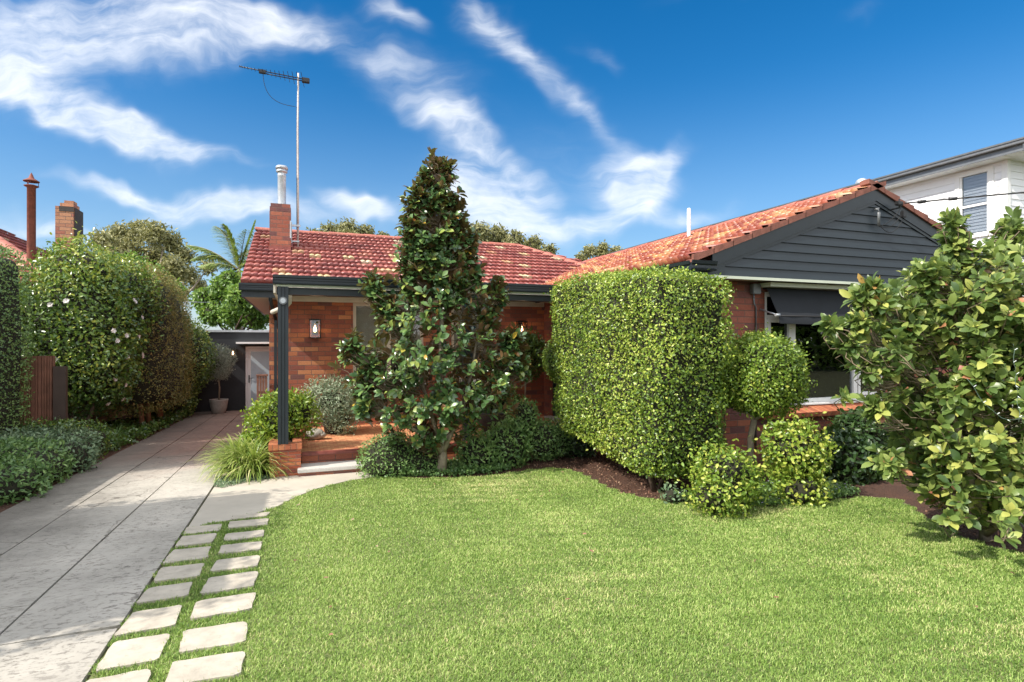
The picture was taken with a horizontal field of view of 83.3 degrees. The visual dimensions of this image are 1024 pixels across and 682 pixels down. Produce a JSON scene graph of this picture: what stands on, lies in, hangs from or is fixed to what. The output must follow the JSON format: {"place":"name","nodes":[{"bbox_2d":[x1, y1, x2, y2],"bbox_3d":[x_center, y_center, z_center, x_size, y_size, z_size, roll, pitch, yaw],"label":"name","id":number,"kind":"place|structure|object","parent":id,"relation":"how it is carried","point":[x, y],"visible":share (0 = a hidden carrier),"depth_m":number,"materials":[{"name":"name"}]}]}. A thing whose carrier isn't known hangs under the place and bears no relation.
{"place":"outdoors","nodes":[
{"label":"outdoors","id":0,"kind":"place"},
{"bbox_2d":[0,412,196,512],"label":"side bed","id":1,"kind":"object","parent":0,"point":[5,506],"visible":0.12,"depth_m":9.74,"materials":[{"name":"brown soil"}]},
{"bbox_2d":[0,243,35,436],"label":"boxed hedge","id":2,"kind":"object","parent":1,"relation":"on","point":[11,338],"visible":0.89,"depth_m":9.39,"materials":[{"name":"green plant"}]},
{"bbox_2d":[0,452,55,505],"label":"border bush","id":3,"kind":"object","parent":1,"relation":"on","point":[19,480],"visible":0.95,"depth_m":6.75,"materials":[{"name":"green plant"}]},
{"bbox_2d":[0,432,78,488],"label":"border bush","id":4,"kind":"object","parent":1,"relation":"on","point":[48,455],"visible":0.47,"depth_m":7.61,"materials":[{"name":"green plant"}]},
{"bbox_2d":[19,356,67,426],"bbox_3d":[-9.370,1.126,9.719,3.080,1.731,0.100,0,0,-21],"label":"slatted fence","id":5,"kind":"object","parent":1,"relation":"on","point":[49,386],"visible":0.43,"depth_m":10.13,"materials":[{"name":"brown wood"}]},
{"bbox_2d":[0,428,101,475],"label":"border bush","id":6,"kind":"object","parent":1,"relation":"on","point":[80,449],"visible":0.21,"depth_m":8.39,"materials":[{"name":"green plant"}]},
{"bbox_2d":[0,421,105,461],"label":"border bush","id":7,"kind":"object","parent":1,"relation":"on","point":[44,430],"visible":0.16,"depth_m":9.12,"materials":[{"name":"green plant"}]},
{"bbox_2d":[8,416,118,457],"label":"border bush","id":8,"kind":"object","parent":1,"relation":"on","point":[33,423],"visible":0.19,"depth_m":9.84,"materials":[{"name":"green plant"}]},
{"bbox_2d":[17,221,171,426],"bbox_3d":[-8.919,-0.169,11.890,3.120,4.543,3.828,0,0,-21],"label":"camellia tree","id":9,"kind":"object","parent":1,"relation":"on","point":[86,305],"visible":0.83,"depth_m":11.17,"materials":[{"name":"green plant"}]},
{"bbox_2d":[99,424,142,449],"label":"strappy clump","id":10,"kind":"object","parent":1,"relation":"on","point":[109,430],"visible":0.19,"depth_m":11.14,"materials":[{"name":"green plant"}]},
{"bbox_2d":[90,405,193,450],"bbox_3d":[-9.052,1.987,14.007,1.408,0.649,8.224,0,0,-21],"label":"under planting","id":11,"kind":"object","parent":1,"relation":"on","point":[133,425],"visible":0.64,"depth_m":12.92,"materials":[{"name":"green plant"}]},
{"bbox_2d":[94,254,200,426],"bbox_3d":[-9.341,0.057,14.592,2.499,4.229,4.864,0,0,-21],"label":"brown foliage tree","id":12,"kind":"object","parent":1,"relation":"on","point":[166,366],"visible":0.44,"depth_m":13.74,"materials":[{"name":"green plant"}]},
{"bbox_2d":[135,300,218,417],"bbox_3d":[-9.809,0.628,16.789,2.226,3.784,3.080,0,0,-21],"label":"dark side shrub","id":13,"kind":"object","parent":1,"relation":"on","point":[203,364],"visible":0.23,"depth_m":16.83,"materials":[{"name":"green plant"}]},
{"bbox_2d":[0,410,256,681],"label":"driveway","id":14,"kind":"structure","parent":0,"point":[82,555],"depth_m":5.02,"materials":[{"name":"concrete"}]},
{"bbox_2d":[206,343,237,413],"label":"potted olive tree","id":15,"kind":"object","parent":14,"relation":"on","point":[218,405],"visible":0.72,"depth_m":17.80,"materials":[{"name":"green plant"}]},
{"bbox_2d":[188,471,371,526],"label":"garden path","id":16,"kind":"structure","parent":0,"point":[224,503],"depth_m":6.86,"materials":[{"name":"concrete"}]},
{"bbox_2d":[211,473,271,487],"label":"ground cover","id":17,"kind":"object","parent":16,"relation":"on","point":[226,482],"visible":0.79,"depth_m":7.57,"materials":[{"name":"green plant"}]},
{"bbox_2d":[297,460,361,476],"bbox_3d":[-2.588,1.827,8.182,0.860,0.145,0.420,0,0,-21],"label":"stone step","id":18,"kind":"object","parent":16,"relation":"on","point":[324,468],"visible":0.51,"depth_m":8.05,"materials":[{"name":"stone"}]},
{"bbox_2d":[474,382,521,432],"bbox_3d":[-0.294,1.093,10.126,0.984,1.034,0.967,0,0,-21],"label":"bowl pot","id":19,"kind":"object","parent":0,"point":[484,420],"visible":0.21,"depth_m":9.83,"materials":[{"name":"black ceramic"}]},
{"bbox_2d":[0,0,1023,329],"label":"sky","id":20,"kind":"structure","parent":0,"point":[575,124],"materials":[{"name":"blue"}]},
{"bbox_2d":[85,416,1023,681],"bbox_3d":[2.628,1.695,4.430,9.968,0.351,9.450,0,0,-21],"label":"lawn","id":21,"kind":"structure","parent":0,"point":[505,623],"depth_m":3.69,"materials":[{"name":"green plant"}]},
{"bbox_2d":[0,173,126,426],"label":"neighbour brick house","id":22,"kind":"structure","parent":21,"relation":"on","point":[68,214],"depth_m":13.76,"materials":[{"name":"red brick"}]},
{"bbox_2d":[86,669,150,681],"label":"stepping paver","id":23,"kind":"object","parent":21,"relation":"on","point":[143,675],"visible":0.94,"depth_m":2.85,"materials":[{"name":"concrete"}]},
{"bbox_2d":[96,633,169,672],"bbox_3d":[-2.047,1.702,3.128,0.290,0.054,0.331,0,0,-21],"label":"stepping paver","id":24,"kind":"object","parent":21,"relation":"on","point":[128,652],"visible":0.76,"depth_m":3.11,"materials":[{"name":"concrete"}]},
{"bbox_2d":[95,250,187,301],"bbox_3d":[-14.473,-0.540,21.756,4.920,6.087,2.565,0,0,34],"label":"dark tree","id":25,"kind":"object","parent":21,"relation":"on","point":[159,265],"visible":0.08,"depth_m":22.14,"materials":[{"name":"green plant"}]},
{"bbox_2d":[114,605,181,637],"bbox_3d":[-2.200,1.716,3.510,0.307,0.056,0.337,0,0,-21],"label":"stepping paver","id":26,"kind":"object","parent":21,"relation":"on","point":[149,619],"visible":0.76,"depth_m":3.49,"materials":[{"name":"concrete"}]},
{"bbox_2d":[86,218,217,303],"bbox_3d":[-21.264,-2.482,33.589,8.112,9.936,5.321,0,0,3],"label":"gum tree","id":27,"kind":"object","parent":21,"relation":"on","point":[159,239],"visible":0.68,"depth_m":33.45,"materials":[{"name":"green plant"}]},
{"bbox_2d":[136,582,191,604],"bbox_3d":[-2.351,1.729,3.917,0.299,0.058,0.272,0,0,-21],"label":"stepping paver","id":28,"kind":"object","parent":21,"relation":"on","point":[159,593],"visible":0.73,"depth_m":3.90,"materials":[{"name":"stone"}]},
{"bbox_2d":[154,563,203,582],"bbox_3d":[-2.480,1.743,4.295,0.301,0.058,0.307,0,0,-21],"label":"stepping paver","id":29,"kind":"object","parent":21,"relation":"on","point":[181,572],"visible":0.74,"depth_m":4.27,"materials":[{"name":"concrete"}]},
{"bbox_2d":[163,546,210,564],"bbox_3d":[-2.632,1.757,4.692,0.315,0.059,0.345,0,0,-21],"label":"stepping paver","id":30,"kind":"object","parent":21,"relation":"on","point":[185,555],"visible":0.71,"depth_m":4.67,"materials":[{"name":"concrete"}]},
{"bbox_2d":[175,533,216,547],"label":"stepping paver","id":31,"kind":"object","parent":21,"relation":"on","point":[196,540],"visible":0.66,"depth_m":5.06,"materials":[{"name":"concrete"}]},
{"bbox_2d":[127,330,268,414],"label":"studio","id":32,"kind":"structure","parent":21,"relation":"on","point":[238,388],"depth_m":18.96,"materials":[{"name":"metal"}]},
{"bbox_2d":[229,347,236,358],"bbox_3d":[-9.118,0.390,18.813,0.228,0.360,0.162,0,0,-21],"label":"wall lantern","id":33,"kind":"object","parent":32,"relation":"attached to","point":[233,351],"depth_m":18.83,"materials":[{"name":"black plastic"}]},
{"bbox_2d":[248,348,268,409],"bbox_3d":[-8.362,1.258,19.220,0.830,2.025,0.085,0,0,-21],"label":"door","id":34,"kind":"structure","parent":32,"relation":"in","point":[258,358],"depth_m":19.16,"materials":[{"name":"white paint"}]},
{"bbox_2d":[184,524,221,534],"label":"stepping paver","id":35,"kind":"object","parent":21,"relation":"on","point":[202,529],"visible":0.66,"depth_m":5.41,"materials":[{"name":"stone"}]},
{"bbox_2d":[165,651,244,681],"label":"stepping paver","id":36,"kind":"object","parent":21,"relation":"on","point":[212,667],"visible":0.89,"depth_m":2.93,"materials":[{"name":"concrete"}]},
{"bbox_2d":[179,621,246,653],"bbox_3d":[-1.702,1.703,3.288,0.351,0.053,0.285,0,0,-21],"label":"stepping paver","id":37,"kind":"object","parent":21,"relation":"on","point":[210,637],"visible":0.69,"depth_m":3.27,"materials":[{"name":"stone"}]},
{"bbox_2d":[185,220,255,329],"bbox_3d":[-14.305,-1.854,28.998,4.933,8.618,3.152,0,0,-5],"label":"palm tree","id":38,"kind":"object","parent":21,"relation":"on","point":[213,256],"visible":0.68,"depth_m":28.88,"materials":[{"name":"green plant"}]},
{"bbox_2d":[190,592,255,620],"bbox_3d":[-1.847,1.716,3.698,0.357,0.057,0.290,0,0,-21],"label":"stepping paver","id":39,"kind":"object","parent":21,"relation":"on","point":[210,607],"visible":0.79,"depth_m":3.68,"materials":[{"name":"concrete"}]},
{"bbox_2d":[188,267,268,329],"bbox_3d":[-12.943,-0.507,27.048,5.930,6.028,3.062,0,0,30],"label":"leafy tree","id":40,"kind":"object","parent":21,"relation":"on","point":[233,308],"visible":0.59,"depth_m":27.16,"materials":[{"name":"green plant"}]},
{"bbox_2d":[200,571,257,595],"bbox_3d":[-1.998,1.730,4.088,0.350,0.058,0.320,0,0,-21],"label":"stepping paver","id":41,"kind":"object","parent":21,"relation":"on","point":[236,581],"visible":0.73,"depth_m":4.07,"materials":[{"name":"concrete"}]},
{"bbox_2d":[210,555,259,571],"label":"stepping paver","id":42,"kind":"object","parent":21,"relation":"on","point":[228,564],"visible":0.76,"depth_m":4.45,"materials":[{"name":"concrete"}]},
{"bbox_2d":[219,541,261,554],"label":"stepping paver","id":43,"kind":"object","parent":21,"relation":"on","point":[246,546],"visible":0.76,"depth_m":4.84,"materials":[{"name":"stone"}]},
{"bbox_2d":[224,530,263,540],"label":"stepping paver","id":44,"kind":"object","parent":21,"relation":"on","point":[246,534],"visible":0.68,"depth_m":5.19,"materials":[{"name":"stone"}]},
{"bbox_2d":[195,429,295,483],"bbox_3d":[-3.826,1.581,8.151,1.540,0.637,2.018,0,0,-42],"label":"strappy clump","id":45,"kind":"object","parent":21,"relation":"on","point":[244,456],"visible":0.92,"depth_m":7.79,"materials":[{"name":"green plant"}]},
{"bbox_2d":[228,518,268,528],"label":"stepping paver","id":46,"kind":"object","parent":21,"relation":"on","point":[244,523],"visible":0.71,"depth_m":5.56,"materials":[{"name":"stone"}]},
{"bbox_2d":[232,512,269,519],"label":"stepping paver","id":47,"kind":"object","parent":21,"relation":"on","point":[251,515],"visible":0.68,"depth_m":5.85,"materials":[{"name":"concrete"}]},
{"bbox_2d":[306,216,389,235],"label":"gum tree","id":48,"kind":"object","parent":21,"relation":"on","point":[346,227],"visible":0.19,"depth_m":39.50,"materials":[{"name":"green plant"}]},
{"bbox_2d":[464,220,559,254],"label":"gum tree","id":49,"kind":"object","parent":21,"relation":"on","point":[495,233],"visible":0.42,"depth_m":40.29,"materials":[{"name":"green plant"}]},
{"bbox_2d":[574,239,623,261],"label":"gum tree","id":50,"kind":"object","parent":21,"relation":"on","point":[601,248],"visible":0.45,"depth_m":38.68,"materials":[{"name":"green plant"}]},
{"bbox_2d":[239,165,1000,476],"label":"brick house","id":51,"kind":"structure","parent":21,"relation":"on","point":[837,239],"depth_m":8.44,"materials":[{"name":"red brick"}]},
{"bbox_2d":[256,374,267,448],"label":"slatted gate","id":52,"kind":"structure","parent":51,"relation":"attached to","point":[261,384],"depth_m":10.43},
{"bbox_2d":[239,65,309,246],"bbox_3d":[-5.005,-3.890,12.254,1.368,3.920,0.720,0,0,-35],"label":"tv antenna","id":53,"kind":"object","parent":51,"relation":"attached to","point":[306,81],"visible":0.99,"depth_m":12.56,"materials":[{"name":"grey metal"}]},
{"bbox_2d":[236,386,323,448],"bbox_3d":[-3.439,1.283,8.587,1.215,1.251,1.037,0,0,-21],"label":"bright green shrub","id":54,"kind":"object","parent":51,"relation":"on","point":[262,421],"visible":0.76,"depth_m":8.38,"materials":[{"name":"green plant"}]},
{"bbox_2d":[279,297,286,304],"bbox_3d":[-3.124,-0.550,7.859,0.104,0.104,0.046,0,0,-21],"label":"round post light","id":55,"kind":"object","parent":51,"relation":"attached to","point":[282,300],"visible":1,"depth_m":7.84,"materials":[{"name":"white glass"}]},
{"bbox_2d":[309,319,320,337],"bbox_3d":[-3.655,-0.230,10.684,0.208,0.360,0.162,0,0,-21],"label":"wall lantern","id":56,"kind":"object","parent":51,"relation":"attached to","point":[314,327],"depth_m":10.66,"materials":[{"name":"black metal"}]},
{"bbox_2d":[305,429,325,439],"bbox_3d":[-3.214,1.520,9.421,0.328,0.180,0.220,0,0,-21],"label":"stone ornament","id":57,"kind":"object","parent":51,"relation":"on","point":[319,434],"visible":0.83,"depth_m":9.35,"materials":[{"name":"white stone"}]},
{"bbox_2d":[298,374,360,435],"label":"potted silver shrub","id":58,"kind":"object","parent":51,"relation":"on","point":[334,404],"visible":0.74,"depth_m":9.86,"materials":[{"name":"green plant"}]},
{"bbox_2d":[353,303,422,381],"bbox_3d":[-2.451,0.165,11.374,1.360,1.890,0.253,0,0,-21],"label":"window","id":59,"kind":"structure","parent":51,"relation":"in","point":[362,321],"depth_m":11.20,"materials":[{"name":"grey glass"}]},
{"bbox_2d":[451,305,485,380],"bbox_3d":[-0.921,0.165,11.951,0.770,1.890,0.247,0,0,-21],"label":"window","id":60,"kind":"structure","parent":51,"relation":"in","point":[455,336],"depth_m":11.83,"materials":[{"name":"grey glass"}]},
{"bbox_2d":[516,320,527,331],"bbox_3d":[0.203,-0.250,12.131,0.208,0.360,0.162,0,0,-21],"label":"wall lantern","id":61,"kind":"object","parent":51,"relation":"attached to","point":[520,324],"depth_m":12.11,"materials":[{"name":"black metal"}]},
{"bbox_2d":[511,326,548,407],"bbox_3d":[0.264,0.648,11.431,1.011,1.924,0.992,0,0,20],"label":"potted standard","id":62,"kind":"object","parent":51,"relation":"on","point":[534,342],"visible":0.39,"depth_m":11.26,"materials":[{"name":"plant"}]},
{"bbox_2d":[555,323,562,416],"bbox_3d":[1.064,0.600,11.613,0.050,1.980,0.820,0,0,-21],"label":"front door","id":63,"kind":"structure","parent":51,"relation":"in","point":[555,323],"depth_m":11.92,"materials":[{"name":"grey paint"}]},
{"bbox_2d":[687,208,690,235],"bbox_3d":[3.317,-2.112,10.803,0.070,0.765,0.068,0,0,-21],"label":"vent pipe","id":64,"kind":"object","parent":51,"relation":"attached to","point":[688,221],"visible":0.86,"depth_m":10.78,"materials":[{"name":"white metal"}]},
{"bbox_2d":[750,284,760,449],"bbox_3d":[3.265,0.352,7.726,0.140,2.235,0.075,0,0,-21],"label":"wall conduit","id":65,"kind":"object","parent":51,"relation":"attached to","point":[755,289],"depth_m":7.74,"materials":[{"name":"grey metal"}]},
{"bbox_2d":[760,287,853,324],"bbox_3d":[4.791,-0.489,8.170,2.990,0.548,0.313,0,0,-21],"label":"window awning","id":66,"kind":"object","parent":51,"relation":"attached to","point":[800,306],"depth_m":7.81,"materials":[{"name":"fabric"}]},
{"bbox_2d":[765,292,881,402],"bbox_3d":[4.489,0.100,8.279,2.280,1.540,0.080,0,0,-21],"label":"window","id":67,"kind":"structure","parent":51,"relation":"in","point":[826,369],"depth_m":8.25,"materials":[{"name":"black glass"}]},
{"bbox_2d":[875,192,1023,232],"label":"service cable","id":68,"kind":"object","parent":51,"relation":"attached to","point":[903,213],"visible":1,"depth_m":8.04,"materials":[{"name":"black plastic"}]},
{"bbox_2d":[611,137,1023,405],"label":"neighbour white house","id":69,"kind":"structure","parent":21,"relation":"on","point":[995,169],"depth_m":15.69,"materials":[{"name":"paint"}]},
{"bbox_2d":[955,165,994,237],"bbox_3d":[12.623,-3.730,15.693,0.200,1.840,0.960,0,0,-21],"label":"window","id":70,"kind":"structure","parent":69,"relation":"in","point":[978,182],"depth_m":15.65,"materials":[{"name":"white paint"}]},
{"bbox_2d":[362,449,1023,553],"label":"garden bed","id":71,"kind":"object","parent":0,"point":[888,489],"visible":0.21,"depth_m":7.05,"materials":[{"name":"brown soil"}]},
{"bbox_2d":[355,430,449,477],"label":"garden shrub","id":72,"kind":"object","parent":71,"relation":"on","point":[381,458],"visible":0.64,"depth_m":7.81,"materials":[{"name":"green plant"}]},
{"bbox_2d":[327,146,534,475],"bbox_3d":[-1.028,-0.396,7.913,2.880,4.530,1.461,0,0,-21],"label":"magnolia tree","id":73,"kind":"object","parent":71,"relation":"on","point":[439,251],"visible":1,"depth_m":7.73,"materials":[{"name":"green plant"}]},
{"bbox_2d":[398,457,511,477],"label":"ground cover","id":74,"kind":"object","parent":71,"relation":"on","point":[451,469],"visible":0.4,"depth_m":7.88,"materials":[{"name":"green plant"}]},
{"bbox_2d":[453,416,536,472],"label":"garden shrub","id":75,"kind":"object","parent":71,"relation":"on","point":[502,443],"visible":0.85,"depth_m":8.26,"materials":[{"name":"green plant"}]},
{"bbox_2d":[504,394,565,461],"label":"garden shrub","id":76,"kind":"object","parent":71,"relation":"on","point":[541,435],"visible":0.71,"depth_m":8.78,"materials":[{"name":"green plant"}]},
{"bbox_2d":[535,332,571,456],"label":"topiary tree","id":77,"kind":"object","parent":71,"relation":"on","point":[548,356],"visible":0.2,"depth_m":9.11,"materials":[{"name":"green plant"}]},
{"bbox_2d":[532,412,576,460],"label":"garden shrub","id":78,"kind":"object","parent":71,"relation":"on","point":[554,451],"visible":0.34,"depth_m":8.91,"materials":[{"name":"green plant"}]},
{"bbox_2d":[560,426,597,457],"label":"dark leafed shrub","id":79,"kind":"object","parent":71,"relation":"on","point":[580,447],"visible":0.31,"depth_m":9.05,"materials":[{"name":"green plant"}]},
{"bbox_2d":[511,451,695,497],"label":"bark litter","id":80,"kind":"object","parent":71,"relation":"on","point":[616,481],"visible":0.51,"depth_m":7.96,"materials":[{"name":"brown wood"}]},
{"bbox_2d":[543,260,738,491],"bbox_3d":[1.530,0.415,7.593,1.330,2.869,3.133,0,0,-21],"label":"clipped hedge","id":81,"kind":"object","parent":71,"relation":"on","point":[641,354],"visible":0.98,"depth_m":6.54,"materials":[{"name":"green plant"}]},
{"bbox_2d":[657,482,682,503],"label":"grey plant","id":82,"kind":"object","parent":71,"relation":"on","point":[670,495],"visible":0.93,"depth_m":6.18,"materials":[{"name":"green plant"}]},
{"bbox_2d":[716,342,734,446],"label":"dark leafed shrub","id":83,"kind":"object","parent":71,"relation":"on","point":[722,409],"depth_m":7.11,"materials":[{"name":"green plant"}]},
{"bbox_2d":[674,431,782,520],"bbox_3d":[2.188,1.453,5.874,1.170,1.072,1.064,0,0,-21],"label":"rounded shrub","id":84,"kind":"object","parent":71,"relation":"on","point":[727,482],"visible":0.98,"depth_m":5.67,"materials":[{"name":"green plant"}]},
{"bbox_2d":[717,322,817,468],"bbox_3d":[2.977,0.766,6.863,1.211,1.982,1.176,0,0,-21],"label":"topiary tree","id":85,"kind":"object","parent":71,"relation":"on","point":[770,373],"visible":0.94,"depth_m":6.54,"materials":[{"name":"green plant"}]},
{"bbox_2d":[677,479,860,506],"bbox_3d":[2.848,1.699,6.427,2.366,0.180,0.808,0,0,-21],"label":"ground cover","id":86,"kind":"object","parent":71,"relation":"on","point":[845,489],"visible":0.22,"depth_m":6.35,"materials":[{"name":"green plant"}]},
{"bbox_2d":[746,409,844,508],"bbox_3d":[3.097,1.330,6.349,1.065,1.198,0.993,0,0,-40],"label":"rounded shrub","id":87,"kind":"object","parent":71,"relation":"on","point":[799,452],"visible":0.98,"depth_m":6.13,"materials":[{"name":"green plant"}]},
{"bbox_2d":[816,406,913,485],"bbox_3d":[4.530,1.386,7.528,1.716,1.087,1.074,0,0,-21],"label":"dark leafed shrub","id":88,"kind":"object","parent":71,"relation":"on","point":[856,436],"visible":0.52,"depth_m":7.11,"materials":[{"name":"green plant"}]},
{"bbox_2d":[812,206,1023,549],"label":"magnolia tree","id":89,"kind":"object","parent":71,"relation":"on","point":[921,415],"visible":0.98,"depth_m":4.48,"materials":[{"name":"green plant"}]},
{"bbox_2d":[967,344,1023,421],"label":"string lights","id":90,"kind":"object","parent":89,"relation":"attached to","point":[1017,390],"visible":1,"depth_m":3.96,"materials":[{"name":"white"}]},
{"bbox_2d":[920,495,1023,547],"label":"bark litter","id":91,"kind":"object","parent":71,"relation":"on","point":[998,533],"visible":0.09,"depth_m":5.07,"materials":[{"name":"brown wood"}]}
]}

